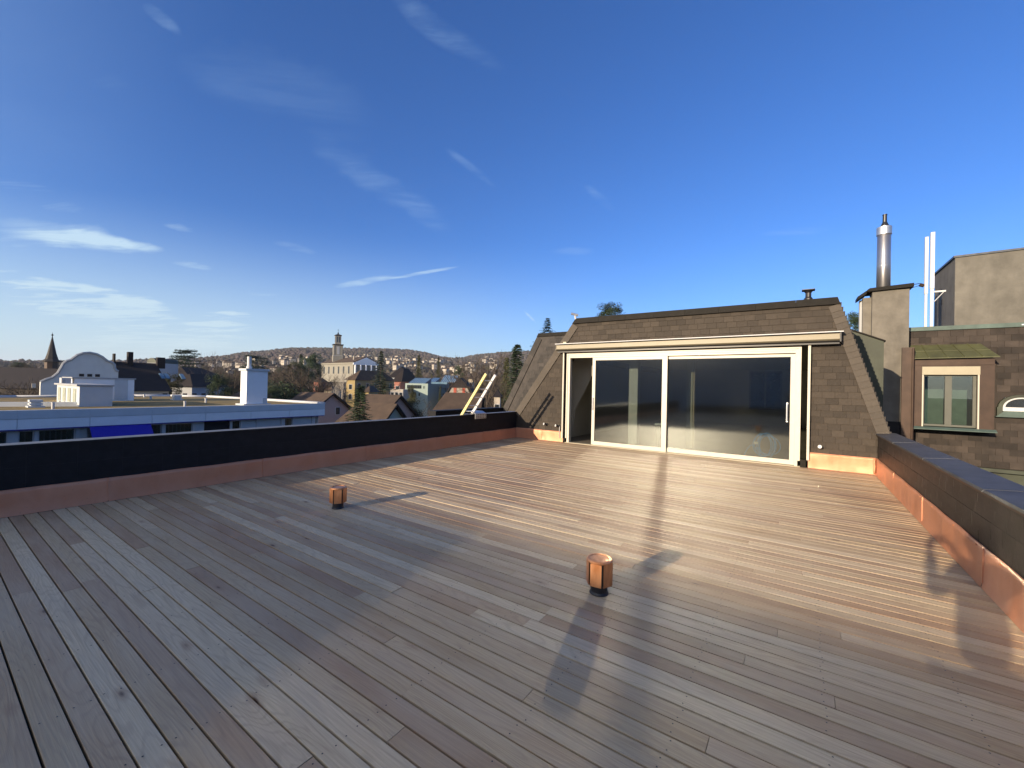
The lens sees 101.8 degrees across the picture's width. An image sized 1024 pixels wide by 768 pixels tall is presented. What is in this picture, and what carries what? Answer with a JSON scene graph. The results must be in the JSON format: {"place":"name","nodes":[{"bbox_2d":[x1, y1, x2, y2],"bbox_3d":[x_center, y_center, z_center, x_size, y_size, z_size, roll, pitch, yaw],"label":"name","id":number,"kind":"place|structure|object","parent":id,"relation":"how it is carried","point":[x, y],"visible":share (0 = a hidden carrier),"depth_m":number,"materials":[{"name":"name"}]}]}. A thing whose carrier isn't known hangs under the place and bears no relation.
{"place":"outdoors","nodes":[
{"label":"outdoors","id":0,"kind":"place"},
{"bbox_2d":[32,352,118,394],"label":"curved gable house","id":1,"kind":"structure","parent":0,"point":[89,364],"depth_m":42.28,"materials":[{"name":"white paint"}]},
{"bbox_2d":[112,352,205,394],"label":"brown roof house","id":2,"kind":"structure","parent":0,"point":[150,378],"depth_m":48.83,"materials":[{"name":"tile"}]},
{"bbox_2d":[222,352,517,400],"bbox_3d":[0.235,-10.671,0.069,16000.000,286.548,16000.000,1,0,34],"label":"terrain","id":3,"kind":"structure","parent":0,"point":[387,367],"depth_m":707.54,"materials":[{"name":"brown plant"}]},
{"bbox_2d":[0,380,38,394],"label":"bare tree","id":4,"kind":"object","parent":3,"relation":"on","point":[9,390],"visible":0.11,"depth_m":54.76,"materials":[{"name":"plant"}]},
{"bbox_2d":[0,378,38,394],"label":"bare tree","id":5,"kind":"object","parent":3,"relation":"on","point":[19,387],"visible":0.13,"depth_m":61.29,"materials":[{"name":"brown plant"}]},
{"bbox_2d":[11,361,31,367],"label":"evergreen tree","id":6,"kind":"object","parent":3,"relation":"on","point":[19,365],"visible":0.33,"depth_m":169.76,"materials":[{"name":"green plant"}]},
{"bbox_2d":[4,361,43,367],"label":"bare tree","id":7,"kind":"object","parent":3,"relation":"on","point":[30,365],"visible":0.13,"depth_m":152.10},
{"bbox_2d":[0,367,57,394],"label":"long roof house","id":8,"kind":"structure","parent":3,"relation":"on","point":[18,376],"depth_m":88.65,"materials":[{"name":"tile"}]},
{"bbox_2d":[41,332,61,368],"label":"church spire","id":9,"kind":"structure","parent":3,"relation":"on","point":[51,360],"depth_m":119.42,"materials":[{"name":"metal"}]},
{"bbox_2d":[147,358,177,381],"bbox_3d":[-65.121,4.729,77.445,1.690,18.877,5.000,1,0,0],"label":"round roof house","id":10,"kind":"structure","parent":3,"relation":"on","point":[171,366],"depth_m":78.10,"materials":[{"name":"grey metal"}]},
{"bbox_2d":[0,395,325,443],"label":"flat roof building","id":11,"kind":"structure","parent":3,"relation":"on","point":[142,415],"depth_m":20.24,"materials":[{"name":"white paint"}]},
{"bbox_2d":[0,431,6,443],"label":"window","id":12,"kind":"structure","parent":11,"relation":"in","point":[1,432],"depth_m":16.18,"materials":[{"name":"white paint"}]},
{"bbox_2d":[18,430,33,441],"bbox_3d":[-19.452,2.705,16.643,0.170,1.750,0.398,1,0,34],"label":"window","id":13,"kind":"structure","parent":11,"relation":"in","point":[20,433],"depth_m":16.64,"materials":[{"name":"glass"}]},
{"bbox_2d":[25,400,44,407],"bbox_3d":[-21.227,0.878,18.544,0.700,0.350,0.500,1,0,34],"label":"roof fan","id":14,"kind":"object","parent":11,"relation":"on","point":[35,404],"visible":0.96,"depth_m":18.39},
{"bbox_2d":[0,402,76,406],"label":"roof kerb","id":15,"kind":"structure","parent":11,"relation":"on","point":[24,404],"depth_m":19.07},
{"bbox_2d":[38,428,74,440],"bbox_3d":[-18.977,2.720,17.336,0.170,1.750,1.038,1,0,34],"label":"window","id":16,"kind":"structure","parent":11,"relation":"in","point":[40,432],"depth_m":17.34,"materials":[{"name":"glass"}]},
{"bbox_2d":[59,378,70,382],"bbox_3d":[-25.390,0.319,23.658,0.570,1.350,0.380,1,0,34],"label":"roof box","id":17,"kind":"object","parent":11,"relation":"on","point":[64,380],"visible":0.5,"depth_m":23.51,"materials":[{"name":"white paint"}]},
{"bbox_2d":[54,383,114,406],"bbox_3d":[-21.978,0.524,21.318,5.250,1.060,1.290,1,0,34],"label":"roof box","id":18,"kind":"object","parent":11,"relation":"on","point":[87,395],"visible":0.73,"depth_m":20.00,"materials":[{"name":"white paint"}]},
{"bbox_2d":[62,377,135,400],"bbox_3d":[-25.319,0.307,25.545,2.750,1.400,2.770,1,0,34],"label":"roof box","id":19,"kind":"object","parent":11,"relation":"on","point":[123,389],"visible":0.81,"depth_m":25.23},
{"bbox_2d":[114,380,127,398],"bbox_3d":[-23.810,0.340,25.375,0.029,1.200,0.600,1,0,34],"label":"door","id":20,"kind":"structure","parent":19,"relation":"in","point":[121,386],"depth_m":25.37,"materials":[{"name":"metal"}]},
{"bbox_2d":[151,424,160,433],"bbox_3d":[-17.160,2.777,19.982,0.170,1.750,0.458,1,0,34],"label":"window","id":21,"kind":"structure","parent":11,"relation":"in","point":[155,425],"depth_m":20.06,"materials":[{"name":"white paint"}]},
{"bbox_2d":[170,395,182,399],"bbox_3d":[-22.315,0.913,27.727,0.700,0.350,0.500,1,0,34],"label":"roof fan","id":22,"kind":"object","parent":11,"relation":"on","point":[176,397],"visible":0.93,"depth_m":27.55},
{"bbox_2d":[165,422,191,432],"bbox_3d":[-16.639,2.793,20.740,0.170,1.750,1.098,1,0,34],"label":"window","id":23,"kind":"structure","parent":11,"relation":"in","point":[166,424],"depth_m":20.73,"materials":[{"name":"glass"}]},
{"bbox_2d":[232,420,239,428],"bbox_3d":[-15.194,2.838,22.846,0.170,1.750,0.408,1,0,34],"label":"window","id":24,"kind":"structure","parent":11,"relation":"in","point":[232,420],"depth_m":22.92,"materials":[{"name":"white paint"}]},
{"bbox_2d":[235,356,270,404],"bbox_3d":[-14.944,-0.174,24.122,1.050,2.800,1.450,1,0,34],"label":"white chimney","id":25,"kind":"object","parent":11,"relation":"on","point":[254,385],"visible":0.97,"depth_m":23.83,"materials":[{"name":"paint"}]},
{"bbox_2d":[165,372,184,394],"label":"evergreen tree","id":26,"kind":"object","parent":3,"relation":"on","point":[175,387],"visible":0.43,"depth_m":66.04,"materials":[{"name":"green plant"}]},
{"bbox_2d":[169,349,204,367],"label":"evergreen tree","id":27,"kind":"object","parent":3,"relation":"on","point":[183,357],"visible":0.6,"depth_m":104.17,"materials":[{"name":"green plant"}]},
{"bbox_2d":[170,374,227,394],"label":"house","id":28,"kind":"structure","parent":3,"relation":"on","point":[194,383],"depth_m":71.54,"materials":[{"name":"tile"}]},
{"bbox_2d":[178,367,221,378],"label":"house","id":29,"kind":"structure","parent":3,"relation":"on","point":[184,371],"depth_m":93.37,"materials":[{"name":"tile"}]},
{"bbox_2d":[190,353,221,375],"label":"bare tree","id":30,"kind":"object","parent":3,"relation":"on","point":[208,360],"visible":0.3,"depth_m":108.97,"materials":[{"name":"brown plant"}]},
{"bbox_2d":[206,351,234,380],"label":"bare tree","id":31,"kind":"object","parent":3,"relation":"on","point":[221,370],"visible":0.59,"depth_m":118.43,"materials":[{"name":"brown plant"}]},
{"bbox_2d":[204,372,236,395],"bbox_3d":[-43.959,7.007,62.197,4.201,17.497,3.956,1,0,34],"label":"evergreen tree","id":32,"kind":"object","parent":3,"relation":"on","point":[216,382],"visible":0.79,"depth_m":61.83,"materials":[{"name":"green plant"}]},
{"bbox_2d":[216,369,240,392],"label":"bare tree","id":33,"kind":"object","parent":3,"relation":"on","point":[232,382],"visible":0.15,"depth_m":103.48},
{"bbox_2d":[189,368,268,392],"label":"bare tree","id":34,"kind":"object","parent":3,"relation":"on","point":[231,381],"visible":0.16,"depth_m":96.18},
{"bbox_2d":[228,371,240,396],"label":"bare tree","id":35,"kind":"object","parent":3,"relation":"on","point":[234,385],"visible":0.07,"depth_m":94.55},
{"bbox_2d":[232,390,272,398],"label":"house","id":36,"kind":"structure","parent":3,"relation":"on","point":[237,394],"depth_m":75.25,"materials":[{"name":"brown tile"}]},
{"bbox_2d":[239,354,271,375],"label":"evergreen tree","id":37,"kind":"object","parent":3,"relation":"on","point":[265,362],"visible":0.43,"depth_m":149.88,"materials":[{"name":"green plant"}]},
{"bbox_2d":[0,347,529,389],"bbox_3d":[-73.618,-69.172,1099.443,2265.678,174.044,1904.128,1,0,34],"label":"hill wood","id":38,"kind":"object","parent":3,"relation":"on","point":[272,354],"visible":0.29,"depth_m":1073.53,"materials":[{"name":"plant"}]},
{"bbox_2d":[230,369,302,383],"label":"bare tree","id":39,"kind":"object","parent":3,"relation":"on","point":[278,376],"visible":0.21,"depth_m":133.45,"materials":[{"name":"plant"}]},
{"bbox_2d":[267,384,281,398],"bbox_3d":[-35.585,7.835,61.838,2.848,15.783,2.792,1,0,21],"label":"evergreen tree","id":40,"kind":"object","parent":3,"relation":"on","point":[273,393],"visible":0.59,"depth_m":61.62,"materials":[{"name":"green plant"}]},
{"bbox_2d":[268,361,300,381],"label":"bare tree","id":41,"kind":"object","parent":3,"relation":"on","point":[278,372],"visible":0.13,"depth_m":158.27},
{"bbox_2d":[269,379,312,399],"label":"evergreen tree","id":42,"kind":"object","parent":3,"relation":"on","point":[285,394],"visible":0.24,"depth_m":84.93,"materials":[{"name":"green plant"}]},
{"bbox_2d":[276,376,313,390],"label":"bare tree","id":43,"kind":"object","parent":3,"relation":"on","point":[296,385],"visible":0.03,"depth_m":138.79,"materials":[{"name":"brown plant"}]},
{"bbox_2d":[287,360,303,379],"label":"evergreen tree","id":44,"kind":"object","parent":3,"relation":"on","point":[297,366],"visible":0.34,"depth_m":159.92,"materials":[{"name":"green plant"}]},
{"bbox_2d":[282,366,310,386],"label":"bare tree","id":45,"kind":"object","parent":3,"relation":"on","point":[296,378],"visible":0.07,"depth_m":102.53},
{"bbox_2d":[298,354,303,375],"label":"evergreen tree","id":46,"kind":"object","parent":3,"relation":"on","point":[301,359],"visible":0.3,"depth_m":169.85,"materials":[{"name":"green plant"}]},
{"bbox_2d":[299,353,323,379],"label":"evergreen tree","id":47,"kind":"object","parent":3,"relation":"on","point":[311,361],"visible":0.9,"depth_m":163.72,"materials":[{"name":"green plant"}]},
{"bbox_2d":[268,364,358,404],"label":"bare tree","id":48,"kind":"object","parent":3,"relation":"on","point":[304,379],"visible":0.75,"depth_m":88.72,"materials":[{"name":"plant"}]},
{"bbox_2d":[301,376,335,391],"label":"bare tree","id":49,"kind":"object","parent":3,"relation":"on","point":[317,384],"visible":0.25,"depth_m":106.89,"materials":[{"name":"plant"}]},
{"bbox_2d":[291,392,351,423],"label":"gabled house","id":50,"kind":"structure","parent":3,"relation":"on","point":[337,407],"depth_m":62.39,"materials":[{"name":"brown tile"}]},
{"bbox_2d":[335,407,339,414],"bbox_3d":[-26.423,4.076,63.129,0.077,1.200,0.900,1,0,24],"label":"window","id":51,"kind":"structure","parent":50,"relation":"in","point":[337,409],"depth_m":63.04,"materials":[{"name":"white paint"}]},
{"bbox_2d":[324,386,340,396],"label":"house","id":52,"kind":"structure","parent":3,"relation":"on","point":[330,388],"depth_m":95.84,"materials":[{"name":"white paint"}]},
{"bbox_2d":[332,332,343,362],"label":"church tower","id":53,"kind":"structure","parent":3,"relation":"on","point":[337,355],"depth_m":265.89,"materials":[{"name":"stone"}]},
{"bbox_2d":[331,372,347,398],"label":"bare tree","id":54,"kind":"object","parent":3,"relation":"on","point":[342,385],"visible":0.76,"depth_m":73.92,"materials":[{"name":"brown plant"}]},
{"bbox_2d":[321,356,378,381],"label":"church","id":55,"kind":"structure","parent":3,"relation":"on","point":[348,366],"depth_m":257.17,"materials":[{"name":"paint"}]},
{"bbox_2d":[344,385,372,421],"bbox_3d":[-14.681,8.119,39.903,5.772,16.007,6.025,1,0,9],"label":"evergreen tree","id":56,"kind":"object","parent":3,"relation":"on","point":[360,396],"visible":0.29,"depth_m":39.81,"materials":[{"name":"green plant"}]},
{"bbox_2d":[345,370,393,406],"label":"yellow house","id":57,"kind":"structure","parent":3,"relation":"on","point":[364,377],"depth_m":132.24,"materials":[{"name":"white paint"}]},
{"bbox_2d":[335,402,406,421],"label":"gabled house","id":58,"kind":"structure","parent":3,"relation":"on","point":[377,411],"depth_m":47.12,"materials":[{"name":"brown tile"}]},
{"bbox_2d":[364,386,379,394],"bbox_3d":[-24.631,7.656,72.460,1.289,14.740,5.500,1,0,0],"label":"house","id":59,"kind":"structure","parent":3,"relation":"on","point":[370,390],"depth_m":71.43,"materials":[{"name":"white paint"}]},
{"bbox_2d":[366,351,397,394],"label":"evergreen tree","id":60,"kind":"object","parent":3,"relation":"on","point":[381,360],"visible":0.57,"depth_m":87.91,"materials":[{"name":"green plant"}]},
{"bbox_2d":[365,394,418,417],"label":"gabled house","id":61,"kind":"structure","parent":3,"relation":"on","point":[408,410],"depth_m":58.71,"materials":[{"name":"brown tile"}]},
{"bbox_2d":[389,367,403,378],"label":"dark roof house","id":62,"kind":"structure","parent":3,"relation":"on","point":[396,373],"depth_m":151.60,"materials":[{"name":"tile"}]},
{"bbox_2d":[390,389,413,407],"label":"house","id":63,"kind":"structure","parent":3,"relation":"on","point":[404,393],"depth_m":105.00,"materials":[{"name":"white paint"}]},
{"bbox_2d":[392,368,415,388],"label":"pink house","id":64,"kind":"structure","parent":3,"relation":"on","point":[403,377],"depth_m":121.34,"materials":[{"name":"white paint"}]},
{"bbox_2d":[407,384,415,401],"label":"evergreen tree","id":65,"kind":"object","parent":3,"relation":"on","point":[412,392],"visible":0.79,"depth_m":99.56,"materials":[{"name":"green plant"}]},
{"bbox_2d":[407,396,422,417],"bbox_3d":[-14.723,8.811,62.094,3.435,14.316,3.383,1,0,-4],"label":"evergreen tree","id":66,"kind":"object","parent":3,"relation":"on","point":[411,402],"visible":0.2,"depth_m":61.80,"materials":[{"name":"green plant"}]},
{"bbox_2d":[415,355,423,377],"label":"evergreen tree","id":67,"kind":"object","parent":3,"relation":"on","point":[418,371],"visible":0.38,"depth_m":169.68,"materials":[{"name":"green plant"}]},
{"bbox_2d":[405,378,448,416],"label":"modern building","id":68,"kind":"structure","parent":3,"relation":"on","point":[426,390],"depth_m":110.50,"materials":[{"name":"paint"}]},
{"bbox_2d":[436,358,441,381],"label":"evergreen tree","id":69,"kind":"object","parent":3,"relation":"on","point":[438,373],"visible":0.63,"depth_m":179.86,"materials":[{"name":"green plant"}]},
{"bbox_2d":[431,375,458,391],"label":"modern wing","id":70,"kind":"structure","parent":3,"relation":"on","point":[445,379],"depth_m":125.01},
{"bbox_2d":[428,392,483,415],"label":"gabled house","id":71,"kind":"structure","parent":3,"relation":"on","point":[449,400],"depth_m":50.60,"materials":[{"name":"brown tile"}]},
{"bbox_2d":[455,365,464,377],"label":"evergreen tree","id":72,"kind":"object","parent":3,"relation":"on","point":[460,370],"visible":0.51,"depth_m":134.55,"materials":[{"name":"green plant"}]},
{"bbox_2d":[447,378,473,392],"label":"steep gabled house","id":73,"kind":"structure","parent":3,"relation":"on","point":[456,386],"depth_m":109.99,"materials":[{"name":"tile"}]},
{"bbox_2d":[436,364,495,397],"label":"bare tree","id":74,"kind":"object","parent":3,"relation":"on","point":[451,375],"visible":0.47,"depth_m":121.14,"materials":[{"name":"plant"}]},
{"bbox_2d":[445,352,518,407],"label":"bare tree","id":75,"kind":"object","parent":3,"relation":"on","point":[495,368],"visible":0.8,"depth_m":111.10,"materials":[{"name":"plant"}]},
{"bbox_2d":[467,368,509,407],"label":"bare tree","id":76,"kind":"object","parent":3,"relation":"on","point":[505,400],"visible":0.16,"depth_m":65.13,"materials":[{"name":"plant"}]},
{"bbox_2d":[474,381,502,404],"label":"bare tree","id":77,"kind":"object","parent":3,"relation":"on","point":[488,390],"visible":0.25,"depth_m":138.56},
{"bbox_2d":[492,389,501,406],"bbox_3d":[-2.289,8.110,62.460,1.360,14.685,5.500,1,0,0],"label":"house","id":78,"kind":"structure","parent":3,"relation":"on","point":[497,395],"depth_m":60.00,"materials":[{"name":"white paint"}]},
{"bbox_2d":[484,381,513,407],"bbox_3d":[-3.343,6.613,57.940,6.941,15.616,7.651,1,0,34],"label":"bare tree","id":79,"kind":"object","parent":3,"relation":"on","point":[492,405],"visible":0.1,"depth_m":58.09,"materials":[{"name":"plant"}]},
{"bbox_2d":[500,358,511,406],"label":"evergreen tree","id":80,"kind":"object","parent":3,"relation":"on","point":[506,361],"visible":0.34,"depth_m":81.81,"materials":[{"name":"green plant"}]},
{"bbox_2d":[502,344,524,403],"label":"evergreen tree","id":81,"kind":"object","parent":3,"relation":"on","point":[515,357],"visible":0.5,"depth_m":74.70,"materials":[{"name":"green plant"}]},
{"bbox_2d":[523,318,555,355],"bbox_3d":[4.348,4.345,60.045,6.563,27.711,6.286,1,0,34],"label":"evergreen tree","id":82,"kind":"object","parent":3,"relation":"on","point":[547,327],"visible":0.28,"depth_m":59.88,"materials":[{"name":"green plant"}]},
{"bbox_2d":[596,301,625,316],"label":"evergreen tree","id":83,"kind":"object","parent":3,"relation":"on","point":[611,311],"visible":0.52,"depth_m":69.42,"materials":[{"name":"green plant"}]},
{"bbox_2d":[846,311,858,330],"bbox_3d":[39.267,5.145,48.011,3.304,27.272,3.330,1,0,34],"label":"evergreen tree","id":84,"kind":"object","parent":3,"relation":"on","point":[854,320],"visible":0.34,"depth_m":47.84,"materials":[{"name":"green plant"}]},
{"bbox_2d":[900,322,1023,485],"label":"slate house","id":85,"kind":"structure","parent":3,"relation":"on","point":[962,392],"depth_m":11.99,"materials":[{"name":"brown stone"}]},
{"bbox_2d":[855,283,913,434],"bbox_3d":[11.592,-0.687,13.044,1.280,4.650,0.800,1,0,34],"label":"chimney","id":86,"kind":"object","parent":85,"relation":"attached to","point":[884,312],"visible":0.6,"depth_m":12.71,"materials":[{"name":"stone"}]},
{"bbox_2d":[876,214,891,286],"bbox_3d":[11.668,-4.118,13.066,0.376,2.395,0.376,1,0,34],"label":"steel flue","id":87,"kind":"object","parent":86,"relation":"on","point":[883,264],"visible":0.94,"depth_m":12.94,"materials":[{"name":"silver metal"}]},
{"bbox_2d":[919,237,928,326],"bbox_3d":[13.960,-3.290,14.143,0.227,3.373,0.122,1,0,34],"label":"antenna","id":88,"kind":"object","parent":85,"relation":"on","point":[926,256],"visible":0.88,"depth_m":14.07,"materials":[{"name":"white paint"}]},
{"bbox_2d":[929,232,945,326],"bbox_3d":[14.033,-3.281,13.722,0.380,3.486,0.112,1,0,34],"label":"antenna","id":89,"kind":"object","parent":85,"relation":"on","point":[932,262],"visible":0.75,"depth_m":13.78,"materials":[{"name":"white paint"}]},
{"bbox_2d":[923,375,976,427],"bbox_3d":[12.672,0.487,12.102,1.098,1.499,0.130,1,0,34],"label":"window","id":90,"kind":"structure","parent":85,"relation":"in","point":[955,401],"depth_m":12.07,"materials":[{"name":"beige glass"}]},
{"bbox_2d":[934,247,1023,325],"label":"lift tower","id":91,"kind":"structure","parent":85,"relation":"on","point":[984,288],"depth_m":15.09,"materials":[{"name":"concrete"}]},
{"bbox_3d":[-2.327,7.875,3.739,12.080,13.400,35.810,1,0,34],"label":"apartment building","id":92,"kind":"object","parent":3,"relation":"on","visible":0},
{"bbox_2d":[0,411,516,518],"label":"parapet wall","id":93,"kind":"structure","parent":92,"relation":"on","point":[41,476],"depth_m":6.22,"materials":[{"name":"metal"}]},
{"bbox_2d":[460,373,496,418],"bbox_3d":[-1.267,1.031,11.602,1.954,2.651,0.790,1,0,34],"label":"roof ladder","id":94,"kind":"object","parent":93,"relation":"attached to","point":[479,414],"visible":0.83,"depth_m":11.21,"materials":[{"name":"metal"}]},
{"bbox_2d":[0,437,1023,767],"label":"deck","id":95,"kind":"structure","parent":92,"relation":"on","point":[438,609],"depth_m":2.79,"materials":[{"name":"brown wood"}]},
{"bbox_2d":[329,485,346,509],"bbox_3d":[-2.225,1.449,5.330,0.207,0.274,0.202,1,0,34],"label":"deck vent","id":96,"kind":"object","parent":95,"relation":"on","point":[337,496],"visible":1,"depth_m":5.27,"materials":[{"name":"orange metal"}]},
{"bbox_2d":[586,553,612,596],"bbox_3d":[0.685,1.499,3.270,0.207,0.274,0.202,1,0,34],"label":"deck vent","id":97,"kind":"object","parent":95,"relation":"on","point":[599,572],"visible":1,"depth_m":3.21,"materials":[{"name":"orange metal"}]},
{"bbox_2d":[516,297,891,474],"bbox_3d":[6.088,3.029,16.704,15.998,9.625,12.726,1,0,34],"label":"penthouse","id":98,"kind":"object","parent":92,"relation":"on","point":[801,403],"visible":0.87,"depth_m":11.74,"materials":[{"name":"brown stone"}]},
{"bbox_2d":[503,332,566,411],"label":"mansard roof","id":99,"kind":"structure","parent":98,"relation":"on","point":[542,350],"depth_m":19.96,"materials":[{"name":"stone"}]},
{"bbox_2d":[428,407,502,415],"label":"parapet wall","id":100,"kind":"structure","parent":99,"relation":"attached to","point":[456,411],"depth_m":18.20,"materials":[{"name":"stone"}]},
{"bbox_2d":[591,356,665,451],"bbox_3d":[3.088,0.494,11.216,2.005,2.452,0.111,1,0,34],"label":"sliding door","id":101,"kind":"structure","parent":98,"relation":"in","point":[663,358],"depth_m":11.15,"materials":[{"name":"white metal"}]},
{"bbox_2d":[655,423,660,446],"bbox_3d":[3.982,1.403,11.309,0.203,0.691,0.100,1,0,34],"label":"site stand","id":102,"kind":"object","parent":98,"relation":"in","point":[658,436],"visible":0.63,"depth_m":11.28,"materials":[{"name":"white plastic"}]},
{"bbox_2d":[556,331,843,352],"bbox_3d":[4.061,-1.034,10.425,6.640,0.320,0.246,1,0,34],"label":"awning","id":103,"kind":"object","parent":98,"relation":"attached to","point":[800,339],"visible":1,"depth_m":9.89,"materials":[{"name":"white paint"}]},
{"bbox_2d":[666,353,795,464],"bbox_3d":[5.047,0.529,9.947,2.823,2.452,0.111,1,0,34],"label":"sliding door","id":104,"kind":"structure","parent":98,"relation":"in","point":[790,461],"depth_m":9.45,"materials":[{"name":"white metal"}]},
{"bbox_2d":[744,433,780,457],"bbox_3d":[6.052,1.476,10.075,0.769,0.625,0.245,1,0,34],"label":"hose coil","id":105,"kind":"object","parent":98,"relation":"in","point":[758,442],"visible":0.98,"depth_m":10.03,"materials":[{"name":"rubber"}]},
{"bbox_2d":[749,371,781,409],"bbox_3d":[12.066,0.308,19.835,1.340,1.830,0.027,1,0,34],"label":"inner window","id":106,"kind":"structure","parent":98,"relation":"in","point":[765,387],"depth_m":19.82,"materials":[{"name":"glass"}]},
{"bbox_2d":[802,288,814,299],"bbox_3d":[6.572,-1.891,9.238,0.240,0.388,0.240,1,0,34],"label":"roof vent pipe","id":107,"kind":"object","parent":98,"relation":"on","point":[808,292],"visible":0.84,"depth_m":9.19,"materials":[{"name":"grey metal"}]},
{"bbox_2d":[850,329,885,410],"bbox_3d":[8.882,1.152,10.801,1.045,5.425,0.960,1,0,34],"label":"copper cheek","id":108,"kind":"object","parent":98,"relation":"attached to","point":[871,350],"visible":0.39,"depth_m":10.26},
{"bbox_2d":[875,433,1023,632],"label":"parapet wall","id":109,"kind":"structure","parent":92,"relation":"on","point":[969,517],"depth_m":3.93,"materials":[{"name":"metal"}]},
{"bbox_2d":[0,0,1023,360],"label":"sky","id":110,"kind":"structure","parent":0,"point":[447,178],"materials":[{"name":"blue"}]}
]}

